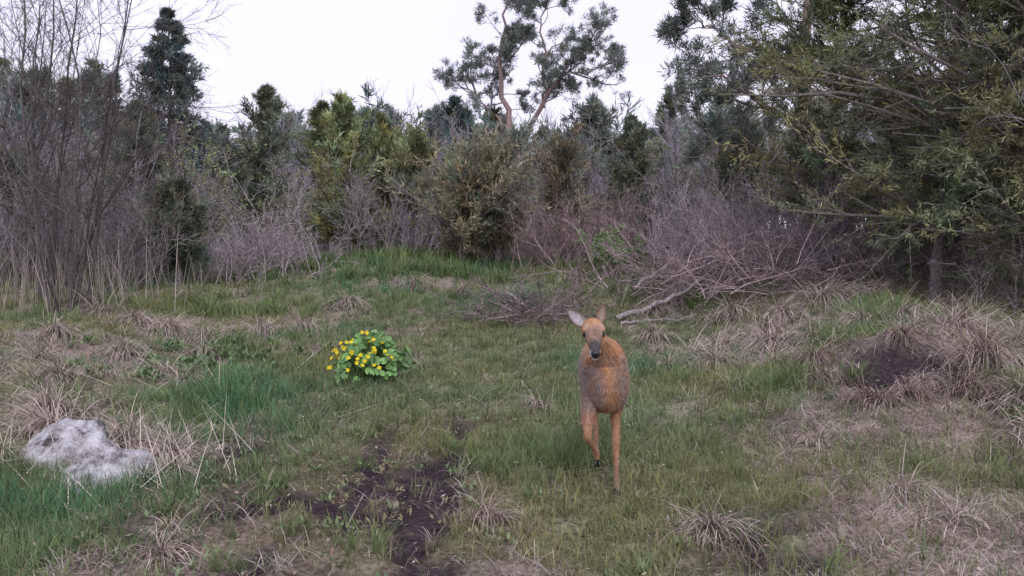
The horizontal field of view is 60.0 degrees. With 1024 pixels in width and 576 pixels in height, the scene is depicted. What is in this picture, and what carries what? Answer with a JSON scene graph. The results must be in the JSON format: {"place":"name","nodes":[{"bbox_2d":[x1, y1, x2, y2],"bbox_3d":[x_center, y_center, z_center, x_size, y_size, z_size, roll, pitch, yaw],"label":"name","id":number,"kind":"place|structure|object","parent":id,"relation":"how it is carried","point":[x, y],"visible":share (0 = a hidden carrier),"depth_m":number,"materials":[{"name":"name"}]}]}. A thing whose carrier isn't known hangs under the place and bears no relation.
{"place":"outdoors","nodes":[
{"label":"outdoors","id":0,"kind":"place"},
{"bbox_2d":[0,0,1020,227],"label":"sky","id":1,"kind":"structure","parent":0,"point":[293,46],"materials":[{"name":"white"}]},
{"bbox_2d":[0,228,1023,575],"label":"ground","id":2,"kind":"structure","parent":0,"point":[892,370],"depth_m":5.13,"materials":[{"name":"plant"}]},
{"bbox_2d":[0,143,96,278],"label":"juniper bush","id":3,"kind":"object","parent":2,"relation":"on","point":[10,192],"visible":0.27,"depth_m":16.15,"materials":[{"name":"green plant"}]},
{"bbox_2d":[17,418,118,470],"bbox_3d":[-2.732,1.072,5.488,0.598,0.544,0.572,-1,4,-15],"label":"boulder","id":4,"kind":"object","parent":2,"relation":"on","point":[94,430],"visible":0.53,"depth_m":5.32,"materials":[{"name":"stone"}]},
{"bbox_2d":[5,87,140,271],"bbox_3d":[-8.269,-2.120,17.012,4.194,3.924,3.216,1,4,19],"label":"leafing shrub","id":5,"kind":"object","parent":2,"relation":"on","point":[84,184],"visible":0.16,"depth_m":17.20,"materials":[{"name":"green plant"}]},
{"bbox_2d":[0,0,207,314],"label":"bare tree","id":6,"kind":"object","parent":2,"relation":"on","point":[75,229],"visible":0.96,"depth_m":12.24,"materials":[{"name":"brown plant"}]},
{"bbox_2d":[59,447,155,493],"bbox_3d":[-2.295,1.128,5.069,0.566,0.430,0.419,11,9,-18],"label":"boulder","id":7,"kind":"object","parent":2,"relation":"on","point":[103,456],"visible":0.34,"depth_m":5.02,"materials":[{"name":"stone"}]},
{"bbox_2d":[0,0,250,277],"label":"bare tree","id":8,"kind":"object","parent":2,"relation":"on","point":[29,146],"visible":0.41,"depth_m":17.08,"materials":[{"name":"brown plant"}]},
{"bbox_2d":[96,100,179,264],"bbox_3d":[-8.462,-2.327,20.082,1.933,3.892,2.160,3,5,41],"label":"juniper tree","id":9,"kind":"object","parent":2,"relation":"on","point":[147,120],"visible":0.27,"depth_m":19.59,"materials":[{"name":"green plant"}]},
{"bbox_2d":[52,78,231,267],"bbox_3d":[-7.837,-2.424,18.654,3.353,4.134,2.790,0,4,0],"label":"bare tree","id":10,"kind":"object","parent":2,"relation":"on","point":[124,169],"visible":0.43,"depth_m":18.57,"materials":[{"name":"brown plant"}]},
{"bbox_2d":[0,0,285,301],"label":"bare tree","id":11,"kind":"object","parent":2,"relation":"on","point":[57,178],"visible":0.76,"depth_m":13.49,"materials":[{"name":"brown plant"}]},
{"bbox_2d":[87,7,253,256],"bbox_3d":[-9.858,-3.893,25.792,4.918,8.538,5.668,-1,4,-20],"label":"spruce tree","id":12,"kind":"object","parent":2,"relation":"on","point":[175,56],"visible":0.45,"depth_m":25.43,"materials":[{"name":"green plant"}]},
{"bbox_2d":[123,170,218,284],"bbox_3d":[-5.721,-0.969,14.896,1.582,2.086,1.556,-2,4,-25],"label":"juniper bush","id":13,"kind":"object","parent":2,"relation":"on","point":[188,215],"visible":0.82,"depth_m":14.82,"materials":[{"name":"green plant"}]},
{"bbox_2d":[154,111,267,255],"bbox_3d":[-7.436,-2.377,20.963,3.332,3.800,3.253,0,4,0],"label":"leafing shrub","id":14,"kind":"object","parent":2,"relation":"on","point":[209,169],"visible":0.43,"depth_m":20.78,"materials":[{"name":"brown plant"}]},
{"bbox_2d":[213,82,309,261],"bbox_3d":[-6.045,-2.722,21.404,2.491,4.619,3.218,0,4,0],"label":"juniper tree","id":15,"kind":"object","parent":2,"relation":"on","point":[267,92],"visible":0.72,"depth_m":21.62,"materials":[{"name":"green plant"}]},
{"bbox_2d":[230,152,331,265],"bbox_3d":[-4.540,-1.497,17.646,1.785,2.346,1.807,-2,4,-30],"label":"leafing shrub","id":16,"kind":"object","parent":2,"relation":"on","point":[279,203],"visible":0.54,"depth_m":17.46,"materials":[{"name":"brown plant"}]},
{"bbox_2d":[274,99,363,255],"bbox_3d":[-5.014,-2.718,22.881,2.061,4.311,2.123,2,5,33],"label":"juniper tree","id":17,"kind":"object","parent":2,"relation":"on","point":[312,136],"visible":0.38,"depth_m":22.61,"materials":[{"name":"green plant"}]},
{"bbox_2d":[0,334,692,575],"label":"herbs","id":18,"kind":"object","parent":2,"relation":"on","point":[187,362],"visible":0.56,"depth_m":5.75,"materials":[{"name":"green plant"}]},
{"bbox_2d":[297,89,436,251],"bbox_3d":[-3.094,-2.322,18.847,2.904,3.732,2.965,0,4,0],"label":"juniper tree","id":19,"kind":"object","parent":2,"relation":"on","point":[344,127],"visible":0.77,"depth_m":18.69,"materials":[{"name":"green plant"}]},
{"bbox_2d":[327,330,419,382],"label":"marsh marigold plant","id":20,"kind":"object","parent":2,"relation":"on","point":[374,357],"visible":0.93,"depth_m":8.27,"materials":[{"name":"green plant"}]},
{"bbox_2d":[382,105,460,252],"bbox_3d":[-1.850,-2.194,18.395,1.820,3.189,1.577,0,4,0],"label":"juniper tree","id":21,"kind":"object","parent":2,"relation":"on","point":[417,140],"visible":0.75,"depth_m":18.16,"materials":[{"name":"green plant"}]},
{"bbox_2d":[373,124,551,263],"bbox_3d":[-0.649,-1.716,16.820,3.355,2.876,2.663,2,5,32],"label":"juniper bush","id":22,"kind":"object","parent":2,"relation":"on","point":[472,186],"visible":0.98,"depth_m":16.44,"materials":[{"name":"green plant"}]},
{"bbox_2d":[0,55,1001,257],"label":"distant forest","id":23,"kind":"object","parent":2,"relation":"on","point":[597,115],"visible":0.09,"depth_m":29.58,"materials":[{"name":"green plant"}]},
{"bbox_2d":[0,212,1022,575],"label":"dry stalks","id":24,"kind":"object","parent":2,"relation":"on","point":[24,298],"visible":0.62,"depth_m":12.35,"materials":[{"name":"plant"}]},
{"bbox_2d":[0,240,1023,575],"bbox_3d":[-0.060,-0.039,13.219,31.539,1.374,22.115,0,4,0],"label":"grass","id":25,"kind":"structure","parent":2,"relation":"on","point":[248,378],"depth_m":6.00,"materials":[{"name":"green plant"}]},
{"bbox_2d":[0,48,1023,316],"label":"bare thicket","id":26,"kind":"object","parent":2,"relation":"on","point":[534,240],"visible":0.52,"depth_m":15.41,"materials":[{"name":"brown plant"}]},
{"bbox_2d":[0,254,1023,575],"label":"dry grass tussocks","id":27,"kind":"object","parent":2,"relation":"on","point":[966,316],"visible":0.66,"depth_m":7.46,"materials":[{"name":"plant"}]},
{"bbox_2d":[0,279,1023,575],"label":"leaf litter","id":28,"kind":"object","parent":2,"relation":"on","point":[514,443],"visible":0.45,"depth_m":5.36,"materials":[{"name":"brown plant"}]},
{"bbox_2d":[431,0,632,245],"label":"pine tree","id":29,"kind":"object","parent":2,"relation":"on","point":[515,33],"visible":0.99,"depth_m":29.41,"materials":[{"name":"green plant"}]},
{"bbox_2d":[504,284,563,315],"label":"fallen branch","id":30,"kind":"object","parent":2,"relation":"on","point":[510,294],"visible":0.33,"depth_m":12.68,"materials":[{"name":"grey wood"}]},
{"bbox_2d":[516,113,607,258],"bbox_3d":[1.011,-1.957,18.355,2.097,3.316,1.672,0,4,0],"label":"juniper bush","id":31,"kind":"object","parent":2,"relation":"on","point":[562,155],"visible":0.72,"depth_m":18.31,"materials":[{"name":"green plant"}]},
{"bbox_2d":[566,303,630,494],"bbox_3d":[0.507,0.574,4.973,0.334,1.038,1.296,1,4,10],"label":"roe deer","id":32,"kind":"object","parent":2,"relation":"on","point":[603,376],"visible":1,"depth_m":4.61},
{"bbox_2d":[583,223,633,278],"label":"leafing shrub","id":33,"kind":"object","parent":2,"relation":"on","point":[598,259],"visible":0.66,"depth_m":14.56,"materials":[{"name":"green plant"}]},
{"bbox_2d":[574,226,650,272],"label":"leafing shrub","id":34,"kind":"object","parent":2,"relation":"on","point":[619,236],"visible":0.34,"depth_m":15.32,"materials":[{"name":"green plant"}]},
{"bbox_2d":[586,112,667,256],"bbox_3d":[2.771,-2.385,21.526,2.052,3.802,2.932,0,4,0],"label":"juniper tree","id":35,"kind":"object","parent":2,"relation":"on","point":[635,135],"visible":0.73,"depth_m":21.21,"materials":[{"name":"green plant"}]},
{"bbox_2d":[620,292,697,325],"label":"fallen branch","id":36,"kind":"object","parent":2,"relation":"on","point":[652,320],"visible":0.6,"depth_m":11.85,"materials":[{"name":"wood"}]},
{"bbox_2d":[412,169,927,331],"bbox_3d":[2.139,-0.324,12.638,6.870,2.879,4.621,1,4,7],"label":"brush pile","id":37,"kind":"object","parent":2,"relation":"on","point":[685,275],"visible":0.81,"depth_m":12.37,"materials":[{"name":"brown plant"}]},
{"bbox_2d":[630,238,696,290],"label":"fallen branch","id":38,"kind":"object","parent":37,"relation":"on","point":[643,280],"visible":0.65,"depth_m":13.22,"materials":[{"name":"grey wood"}]},
{"bbox_2d":[614,252,741,320],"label":"fallen branch","id":39,"kind":"object","parent":2,"relation":"on","point":[645,309],"visible":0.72,"depth_m":12.38,"materials":[{"name":"grey wood"}]},
{"bbox_2d":[662,140,781,227],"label":"leafing shrub","id":40,"kind":"object","parent":2,"relation":"on","point":[729,172],"visible":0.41,"depth_m":17.39,"materials":[{"name":"green plant"}]},
{"bbox_2d":[651,0,888,253],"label":"pine tree","id":41,"kind":"object","parent":2,"relation":"on","point":[671,28],"visible":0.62,"depth_m":16.58,"materials":[{"name":"green plant"}]},
{"bbox_2d":[669,117,888,248],"bbox_3d":[5.591,-2.169,18.505,4.989,3.024,2.754,2,4,23],"label":"juniper bush","id":42,"kind":"object","parent":2,"relation":"on","point":[731,153],"visible":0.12,"depth_m":18.52,"materials":[{"name":"green plant"}]},
{"bbox_2d":[696,0,950,282],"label":"juniper tree","id":43,"kind":"object","parent":2,"relation":"on","point":[766,54],"visible":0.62,"depth_m":12.92,"materials":[{"name":"green plant"}]},
{"bbox_2d":[693,0,1023,303],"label":"juniper tree","id":44,"kind":"object","parent":2,"relation":"on","point":[937,195],"visible":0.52,"depth_m":11.23,"materials":[{"name":"green plant"}]},
{"bbox_2d":[779,0,1023,305],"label":"juniper tree","id":45,"kind":"object","parent":2,"relation":"on","point":[1003,147],"visible":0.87,"depth_m":10.18,"materials":[{"name":"green plant"}]},
{"bbox_2d":[847,4,1023,290],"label":"juniper tree","id":46,"kind":"object","parent":2,"relation":"on","point":[997,254],"visible":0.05,"depth_m":12.72,"materials":[{"name":"green plant"}]},
{"bbox_2d":[859,101,1020,265],"bbox_3d":[8.916,-1.908,14.809,6.080,3.480,4.308,0,4,0],"label":"juniper bush","id":47,"kind":"object","parent":2,"relation":"on","point":[892,149],"visible":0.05,"depth_m":15.29,"materials":[{"name":"green plant"}]},
{"bbox_2d":[922,1,1023,152],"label":"bare tree","id":48,"kind":"object","parent":2,"relation":"on","point":[1015,117],"visible":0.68,"depth_m":9.12,"materials":[{"name":"brown plant"}]},
{"bbox_2d":[1,242,1023,575],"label":"tall grass","id":49,"kind":"structure","parent":0,"point":[775,380],"depth_m":7.24,"materials":[{"name":"plant"}]}
]}

